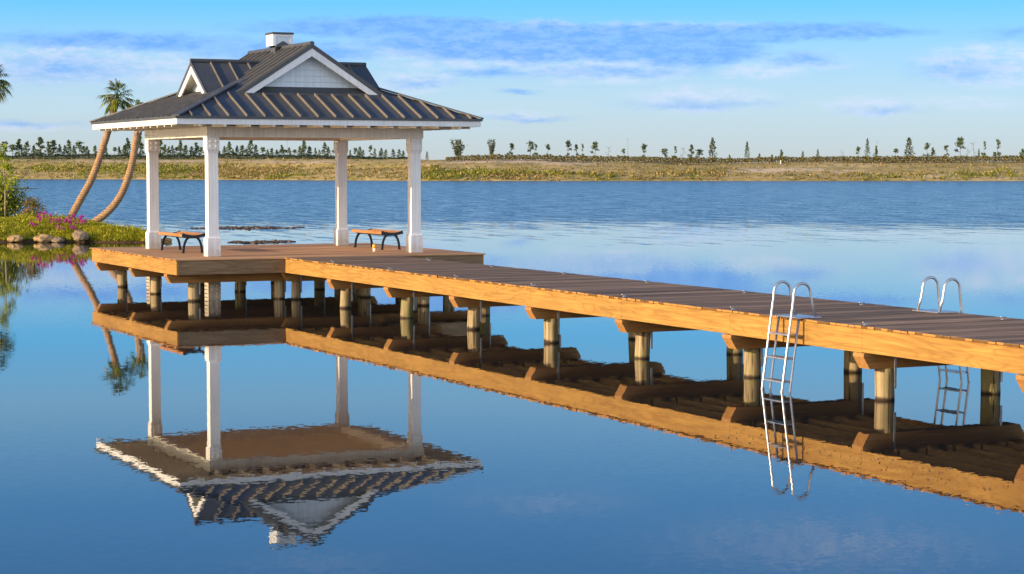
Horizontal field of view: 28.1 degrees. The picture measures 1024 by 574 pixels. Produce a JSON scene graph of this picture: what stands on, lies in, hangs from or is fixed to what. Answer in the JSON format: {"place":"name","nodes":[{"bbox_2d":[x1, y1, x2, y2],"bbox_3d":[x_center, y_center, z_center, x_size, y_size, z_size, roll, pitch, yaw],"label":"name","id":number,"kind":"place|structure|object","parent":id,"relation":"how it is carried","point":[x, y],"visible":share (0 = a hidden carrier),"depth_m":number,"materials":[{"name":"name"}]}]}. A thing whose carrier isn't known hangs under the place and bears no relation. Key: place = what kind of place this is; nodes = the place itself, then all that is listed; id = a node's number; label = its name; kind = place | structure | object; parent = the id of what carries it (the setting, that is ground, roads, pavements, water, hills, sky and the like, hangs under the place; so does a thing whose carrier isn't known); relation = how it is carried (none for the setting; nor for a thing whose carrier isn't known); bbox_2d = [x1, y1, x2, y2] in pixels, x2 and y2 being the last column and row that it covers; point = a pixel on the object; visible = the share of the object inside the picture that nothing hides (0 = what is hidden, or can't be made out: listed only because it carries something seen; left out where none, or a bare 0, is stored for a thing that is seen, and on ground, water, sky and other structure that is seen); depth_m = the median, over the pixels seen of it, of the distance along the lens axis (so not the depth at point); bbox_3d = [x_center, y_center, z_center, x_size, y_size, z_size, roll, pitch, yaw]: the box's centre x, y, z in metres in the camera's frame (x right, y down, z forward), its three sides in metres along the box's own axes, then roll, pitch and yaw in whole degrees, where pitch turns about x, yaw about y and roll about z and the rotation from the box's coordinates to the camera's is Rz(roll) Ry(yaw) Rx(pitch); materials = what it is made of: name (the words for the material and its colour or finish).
{"place":"outdoors","nodes":[
{"label":"outdoors","id":0,"kind":"place"},
{"bbox_2d":[0,209,146,242],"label":"island ground","id":1,"kind":"structure","parent":0,"point":[92,239],"depth_m":84.56,"materials":[{"name":"green plant"}]},
{"bbox_2d":[0,64,12,102],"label":"palm tree","id":2,"kind":"object","parent":1,"relation":"on","point":[3,84],"visible":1,"depth_m":127.31,"materials":[{"name":"green plant"}]},
{"bbox_2d":[0,143,20,216],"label":"young tree","id":3,"kind":"object","parent":1,"relation":"on","point":[4,188],"visible":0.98,"depth_m":91.36,"materials":[{"name":"green plant"}]},
{"bbox_2d":[7,234,22,241],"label":"boulder","id":4,"kind":"object","parent":1,"relation":"on","point":[15,238],"visible":1,"depth_m":84.42,"materials":[{"name":"beige stone"}]},
{"bbox_2d":[0,175,30,216],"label":"shrub","id":5,"kind":"object","parent":1,"relation":"on","point":[13,204],"visible":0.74,"depth_m":92.68,"materials":[{"name":"green plant"}]},
{"bbox_2d":[19,196,46,215],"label":"shrub","id":6,"kind":"object","parent":1,"relation":"on","point":[33,205],"visible":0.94,"depth_m":89.38,"materials":[{"name":"green plant"}]},
{"bbox_2d":[30,221,41,228],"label":"flowering plant","id":7,"kind":"object","parent":1,"relation":"on","point":[34,224],"visible":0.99,"depth_m":85.81,"materials":[{"name":"green plant"}]},
{"bbox_2d":[34,215,46,225],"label":"flowering plant","id":8,"kind":"object","parent":1,"relation":"on","point":[38,220],"visible":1,"depth_m":86.59,"materials":[{"name":"green plant"}]},
{"bbox_2d":[33,234,53,242],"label":"boulder","id":9,"kind":"object","parent":1,"relation":"on","point":[42,238],"visible":0.98,"depth_m":84.36,"materials":[{"name":"beige stone"}]},
{"bbox_2d":[38,211,49,221],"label":"flowering plant","id":10,"kind":"object","parent":1,"relation":"on","point":[44,214],"visible":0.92,"depth_m":87.54,"materials":[{"name":"purple plant"}]},
{"bbox_2d":[42,213,53,225],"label":"flowering plant","id":11,"kind":"object","parent":1,"relation":"on","point":[49,220],"visible":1,"depth_m":86.76,"materials":[{"name":"green plant"}]},
{"bbox_2d":[50,218,61,227],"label":"flowering plant","id":12,"kind":"object","parent":1,"relation":"on","point":[51,223],"visible":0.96,"depth_m":86.39,"materials":[{"name":"green plant"}]},
{"bbox_2d":[51,237,64,242],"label":"boulder","id":13,"kind":"object","parent":1,"relation":"on","point":[57,239],"visible":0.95,"depth_m":84.36,"materials":[{"name":"grey stone"}]},
{"bbox_2d":[50,225,65,233],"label":"flowering plant","id":14,"kind":"object","parent":1,"relation":"on","point":[57,226],"visible":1,"depth_m":85.32,"materials":[{"name":"green plant"}]},
{"bbox_2d":[57,217,73,227],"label":"flowering plant","id":15,"kind":"object","parent":1,"relation":"on","point":[69,221],"visible":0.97,"depth_m":85.99,"materials":[{"name":"purple plant"}]},
{"bbox_2d":[62,224,77,234],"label":"flowering plant","id":16,"kind":"object","parent":1,"relation":"on","point":[71,227],"visible":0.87,"depth_m":85.35,"materials":[{"name":"purple plant"}]},
{"bbox_2d":[66,214,77,221],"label":"flowering plant","id":17,"kind":"object","parent":1,"relation":"on","point":[73,217],"visible":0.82,"depth_m":87.16,"materials":[{"name":"purple plant"}]},
{"bbox_2d":[72,230,88,241],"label":"boulder","id":18,"kind":"object","parent":1,"relation":"on","point":[79,235],"visible":1,"depth_m":84.19,"materials":[{"name":"grey stone"}]},
{"bbox_2d":[73,217,87,228],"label":"flowering plant","id":19,"kind":"object","parent":1,"relation":"on","point":[82,220],"visible":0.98,"depth_m":86.01,"materials":[{"name":"purple plant"}]},
{"bbox_2d":[67,78,135,216],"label":"palm tree","id":20,"kind":"object","parent":1,"relation":"on","point":[113,105],"visible":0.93,"depth_m":89.71,"materials":[{"name":"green plant"}]},
{"bbox_2d":[91,99,142,222],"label":"palm tree","id":21,"kind":"object","parent":1,"relation":"on","point":[110,208],"visible":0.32,"depth_m":87.77,"materials":[{"name":"brown plant"}]},
{"bbox_2d":[0,179,1023,573],"bbox_3d":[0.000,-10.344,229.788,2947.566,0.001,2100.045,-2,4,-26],"label":"lake water","id":22,"kind":"structure","parent":0,"point":[256,427],"depth_m":26.57,"materials":[{"name":"blue liquid"}]},
{"bbox_2d":[190,225,304,229],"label":"floating weed","id":23,"kind":"object","parent":22,"relation":"on","point":[250,227],"visible":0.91,"depth_m":103.95,"materials":[{"name":"green plant"}]},
{"bbox_2d":[227,239,295,243],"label":"floating weed","id":24,"kind":"object","parent":22,"relation":"on","point":[275,241],"visible":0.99,"depth_m":84.35,"materials":[{"name":"green plant"}]},
{"bbox_2d":[90,243,1023,400],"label":"wooden dock","id":25,"kind":"object","parent":22,"relation":"in","point":[885,342],"visible":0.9,"depth_m":34.44,"materials":[{"name":"brown wood"}]},
{"bbox_2d":[158,231,205,252],"bbox_3d":[-8.207,-1.126,50.895,0.598,0.489,2.086,-2,4,-26],"label":"bench","id":26,"kind":"object","parent":25,"relation":"on","point":[183,234],"visible":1,"depth_m":50.39,"materials":[{"name":"brown wood"}]},
{"bbox_2d":[89,32,483,299],"bbox_3d":[-5.818,-2.638,51.475,7.770,7.452,7.770,-2,4,-26],"label":"gazebo","id":27,"kind":"object","parent":25,"relation":"on","point":[282,87],"visible":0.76,"depth_m":49.40,"materials":[{"name":"metal"}]},
{"bbox_2d":[352,228,402,249],"bbox_3d":[-3.480,-1.238,52.808,0.598,0.489,2.086,-2,4,-26],"label":"bench","id":28,"kind":"object","parent":25,"relation":"on","point":[384,233],"visible":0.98,"depth_m":52.35,"materials":[{"name":"brown wood"}]},
{"bbox_2d":[761,280,821,391],"bbox_3d":[3.836,1.028,28.559,0.731,2.216,0.590,-2,4,-26],"label":"swim ladder","id":29,"kind":"object","parent":25,"relation":"attached to","point":[791,315],"visible":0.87,"depth_m":28.42,"materials":[{"name":"metal"}]},
{"bbox_2d":[912,276,969,381],"bbox_3d":[6.277,0.959,29.736,0.731,2.216,0.590,-2,4,-26],"label":"swim ladder","id":30,"kind":"object","parent":25,"relation":"attached to","point":[940,310],"visible":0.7,"depth_m":29.63,"materials":[{"name":"metal"}]},
{"bbox_2d":[0,157,1023,180],"bbox_3d":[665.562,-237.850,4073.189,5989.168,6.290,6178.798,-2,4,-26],"label":"bank","id":31,"kind":"structure","parent":0,"point":[832,169],"depth_m":483.98,"materials":[{"name":"green plant"}]},
{"bbox_2d":[7,144,18,154],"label":"pine tree","id":32,"kind":"object","parent":31,"relation":"on","point":[12,146],"visible":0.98,"depth_m":585.97,"materials":[{"name":"green plant"}]},
{"bbox_2d":[14,139,24,155],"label":"pine tree","id":33,"kind":"object","parent":31,"relation":"on","point":[18,146],"visible":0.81,"depth_m":587.03,"materials":[{"name":"green plant"}]},
{"bbox_2d":[22,141,31,154],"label":"pine tree","id":34,"kind":"object","parent":31,"relation":"on","point":[26,145],"visible":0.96,"depth_m":583.30,"materials":[{"name":"green plant"}]},
{"bbox_2d":[32,137,45,155],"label":"pine tree","id":35,"kind":"object","parent":31,"relation":"on","point":[39,150],"visible":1,"depth_m":579.77,"materials":[{"name":"green plant"}]},
{"bbox_2d":[43,141,52,155],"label":"pine tree","id":36,"kind":"object","parent":31,"relation":"on","point":[48,149],"visible":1,"depth_m":579.16,"materials":[{"name":"green plant"}]},
{"bbox_2d":[47,139,57,155],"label":"pine tree","id":37,"kind":"object","parent":31,"relation":"on","point":[53,142],"visible":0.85,"depth_m":583.57,"materials":[{"name":"green plant"}]},
{"bbox_2d":[56,144,62,153],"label":"pine tree","id":38,"kind":"object","parent":31,"relation":"on","point":[59,149],"visible":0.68,"depth_m":581.90,"materials":[{"name":"green plant"}]},
{"bbox_2d":[64,139,72,154],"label":"pine tree","id":39,"kind":"object","parent":31,"relation":"on","point":[69,145],"visible":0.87,"depth_m":581.53,"materials":[{"name":"green plant"}]},
{"bbox_2d":[70,145,76,154],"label":"pine tree","id":40,"kind":"object","parent":31,"relation":"on","point":[74,151],"visible":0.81,"depth_m":579.89,"materials":[{"name":"green plant"}]},
{"bbox_2d":[75,140,83,151],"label":"pine tree","id":41,"kind":"object","parent":31,"relation":"on","point":[79,147],"visible":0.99,"depth_m":574.86,"materials":[{"name":"green plant"}]},
{"bbox_2d":[120,145,128,154],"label":"pine tree","id":42,"kind":"object","parent":31,"relation":"on","point":[123,150],"visible":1,"depth_m":570.27,"materials":[{"name":"green plant"}]},
{"bbox_2d":[122,137,130,154],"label":"pine tree","id":43,"kind":"object","parent":31,"relation":"on","point":[128,144],"visible":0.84,"depth_m":572.10,"materials":[{"name":"green plant"}]},
{"bbox_2d":[137,137,144,155],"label":"pine tree","id":44,"kind":"object","parent":31,"relation":"on","point":[141,144],"visible":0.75,"depth_m":568.28,"materials":[{"name":"green plant"}]},
{"bbox_2d":[159,140,164,155],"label":"pine tree","id":45,"kind":"object","parent":31,"relation":"on","point":[162,148],"visible":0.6,"depth_m":565.23,"materials":[{"name":"green plant"}]},
{"bbox_2d":[176,140,185,154],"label":"pine tree","id":46,"kind":"object","parent":31,"relation":"on","point":[180,147],"visible":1,"depth_m":562.93,"materials":[{"name":"green plant"}]},
{"bbox_2d":[183,145,188,153],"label":"pine tree","id":47,"kind":"object","parent":31,"relation":"on","point":[185,148],"visible":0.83,"depth_m":565.68,"materials":[{"name":"green plant"}]},
{"bbox_2d":[189,146,196,154],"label":"pine tree","id":48,"kind":"object","parent":31,"relation":"on","point":[190,151],"visible":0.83,"depth_m":563.99,"materials":[{"name":"green plant"}]},
{"bbox_2d":[193,142,199,155],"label":"pine tree","id":49,"kind":"object","parent":31,"relation":"on","point":[196,148],"visible":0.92,"depth_m":565.00,"materials":[{"name":"green plant"}]},
{"bbox_2d":[3,152,407,159],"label":"hedge","id":50,"kind":"object","parent":31,"relation":"on","point":[231,155],"visible":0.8,"depth_m":559.12,"materials":[{"name":"green plant"}]},
{"bbox_2d":[225,141,232,152],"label":"pine tree","id":51,"kind":"object","parent":31,"relation":"on","point":[229,147],"visible":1,"depth_m":554.47,"materials":[{"name":"green plant"}]},
{"bbox_2d":[238,145,245,154],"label":"pine tree","id":52,"kind":"object","parent":31,"relation":"on","point":[242,149],"visible":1,"depth_m":550.89,"materials":[{"name":"green plant"}]},
{"bbox_2d":[246,140,255,154],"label":"pine tree","id":53,"kind":"object","parent":31,"relation":"on","point":[250,144],"visible":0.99,"depth_m":551.20,"materials":[{"name":"green plant"}]},
{"bbox_2d":[253,145,258,155],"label":"pine tree","id":54,"kind":"object","parent":31,"relation":"on","point":[255,153],"visible":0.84,"depth_m":552.07,"materials":[{"name":"green plant"}]},
{"bbox_2d":[278,145,284,154],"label":"pine tree","id":55,"kind":"object","parent":31,"relation":"on","point":[281,149],"visible":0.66,"depth_m":547.31,"materials":[{"name":"green plant"}]},
{"bbox_2d":[300,141,308,154],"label":"pine tree","id":56,"kind":"object","parent":31,"relation":"on","point":[303,147],"visible":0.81,"depth_m":542.05,"materials":[{"name":"green plant"}]},
{"bbox_2d":[307,146,311,154],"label":"pine tree","id":57,"kind":"object","parent":31,"relation":"on","point":[309,149],"visible":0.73,"depth_m":542.98,"materials":[{"name":"green plant"}]},
{"bbox_2d":[321,142,327,155],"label":"pine tree","id":58,"kind":"object","parent":31,"relation":"on","point":[325,146],"visible":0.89,"depth_m":539.53,"materials":[{"name":"green plant"}]},
{"bbox_2d":[326,146,331,155],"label":"pine tree","id":59,"kind":"object","parent":31,"relation":"on","point":[328,151],"visible":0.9,"depth_m":537.20,"materials":[{"name":"green plant"}]},
{"bbox_2d":[356,146,361,155],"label":"pine tree","id":60,"kind":"object","parent":31,"relation":"on","point":[358,151],"visible":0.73,"depth_m":531.98,"materials":[{"name":"green plant"}]},
{"bbox_2d":[378,148,382,157],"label":"pine tree","id":61,"kind":"object","parent":31,"relation":"on","point":[380,153],"visible":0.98,"depth_m":527.41,"materials":[{"name":"green plant"}]},
{"bbox_2d":[450,138,464,155],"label":"broad tree","id":62,"kind":"object","parent":31,"relation":"on","point":[458,149],"visible":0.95,"depth_m":513.39,"materials":[{"name":"green plant"}]},
{"bbox_2d":[487,139,495,155],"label":"broad tree","id":63,"kind":"object","parent":31,"relation":"on","point":[491,148],"visible":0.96,"depth_m":506.26,"materials":[{"name":"green plant"}]},
{"bbox_2d":[507,143,514,158],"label":"pine tree","id":64,"kind":"object","parent":31,"relation":"on","point":[512,145],"visible":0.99,"depth_m":508.50,"materials":[{"name":"green plant"}]},
{"bbox_2d":[526,140,533,155],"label":"pine tree","id":65,"kind":"object","parent":31,"relation":"on","point":[531,145],"visible":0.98,"depth_m":507.22,"materials":[{"name":"green plant"}]},
{"bbox_2d":[565,140,571,154],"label":"pine tree","id":66,"kind":"object","parent":31,"relation":"on","point":[568,144],"visible":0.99,"depth_m":512.39,"materials":[{"name":"green plant"}]},
{"bbox_2d":[590,141,599,153],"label":"pine tree","id":67,"kind":"object","parent":31,"relation":"on","point":[594,144],"visible":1,"depth_m":513.58,"materials":[{"name":"green plant"}]},
{"bbox_2d":[640,143,646,156],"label":"pine tree","id":68,"kind":"object","parent":31,"relation":"on","point":[644,146],"visible":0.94,"depth_m":513.57,"materials":[{"name":"green plant"}]},
{"bbox_2d":[661,148,667,156],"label":"pine tree","id":69,"kind":"object","parent":31,"relation":"on","point":[663,151],"visible":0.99,"depth_m":512.03,"materials":[{"name":"green plant"}]},
{"bbox_2d":[687,144,693,156],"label":"pine tree","id":70,"kind":"object","parent":31,"relation":"on","point":[690,149],"visible":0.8,"depth_m":507.67,"materials":[{"name":"green plant"}]},
{"bbox_2d":[695,148,703,157],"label":"pine tree","id":71,"kind":"object","parent":31,"relation":"on","point":[699,151],"visible":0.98,"depth_m":509.28,"materials":[{"name":"green plant"}]},
{"bbox_2d":[707,137,717,161],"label":"conifer tree","id":72,"kind":"object","parent":31,"relation":"on","point":[712,145],"visible":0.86,"depth_m":510.81,"materials":[{"name":"green plant"}]},
{"bbox_2d":[743,141,749,157],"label":"conifer tree","id":73,"kind":"object","parent":31,"relation":"on","point":[746,149],"visible":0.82,"depth_m":509.12,"materials":[{"name":"green plant"}]},
{"bbox_2d":[864,138,869,155],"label":"conifer tree","id":74,"kind":"object","parent":31,"relation":"on","point":[867,148],"visible":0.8,"depth_m":508.59,"materials":[{"name":"green plant"}]},
{"bbox_2d":[872,146,878,159],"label":"pine tree","id":75,"kind":"object","parent":31,"relation":"on","point":[876,151],"visible":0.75,"depth_m":510.99,"materials":[{"name":"green plant"}]},
{"bbox_2d":[904,137,914,157],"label":"conifer tree","id":76,"kind":"object","parent":31,"relation":"on","point":[908,140],"visible":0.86,"depth_m":510.26,"materials":[{"name":"green plant"}]},
{"bbox_2d":[921,142,931,156],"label":"pine tree","id":77,"kind":"object","parent":31,"relation":"on","point":[927,146],"visible":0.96,"depth_m":509.17,"materials":[{"name":"green plant"}]},
{"bbox_2d":[944,145,949,155],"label":"pine tree","id":78,"kind":"object","parent":31,"relation":"on","point":[946,147],"visible":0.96,"depth_m":508.66,"materials":[{"name":"green plant"}]},
{"bbox_2d":[954,136,965,151],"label":"pine tree","id":79,"kind":"object","parent":31,"relation":"on","point":[960,142],"visible":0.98,"depth_m":509.45,"materials":[{"name":"green plant"}]},
{"bbox_2d":[992,139,1000,161],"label":"pine tree","id":80,"kind":"object","parent":31,"relation":"on","point":[997,147],"visible":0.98,"depth_m":507.09,"materials":[{"name":"green plant"}]},
{"bbox_2d":[0,0,1023,162],"label":"sky","id":81,"kind":"structure","parent":0,"point":[794,77],"materials":[{"name":"blue"}]}
]}

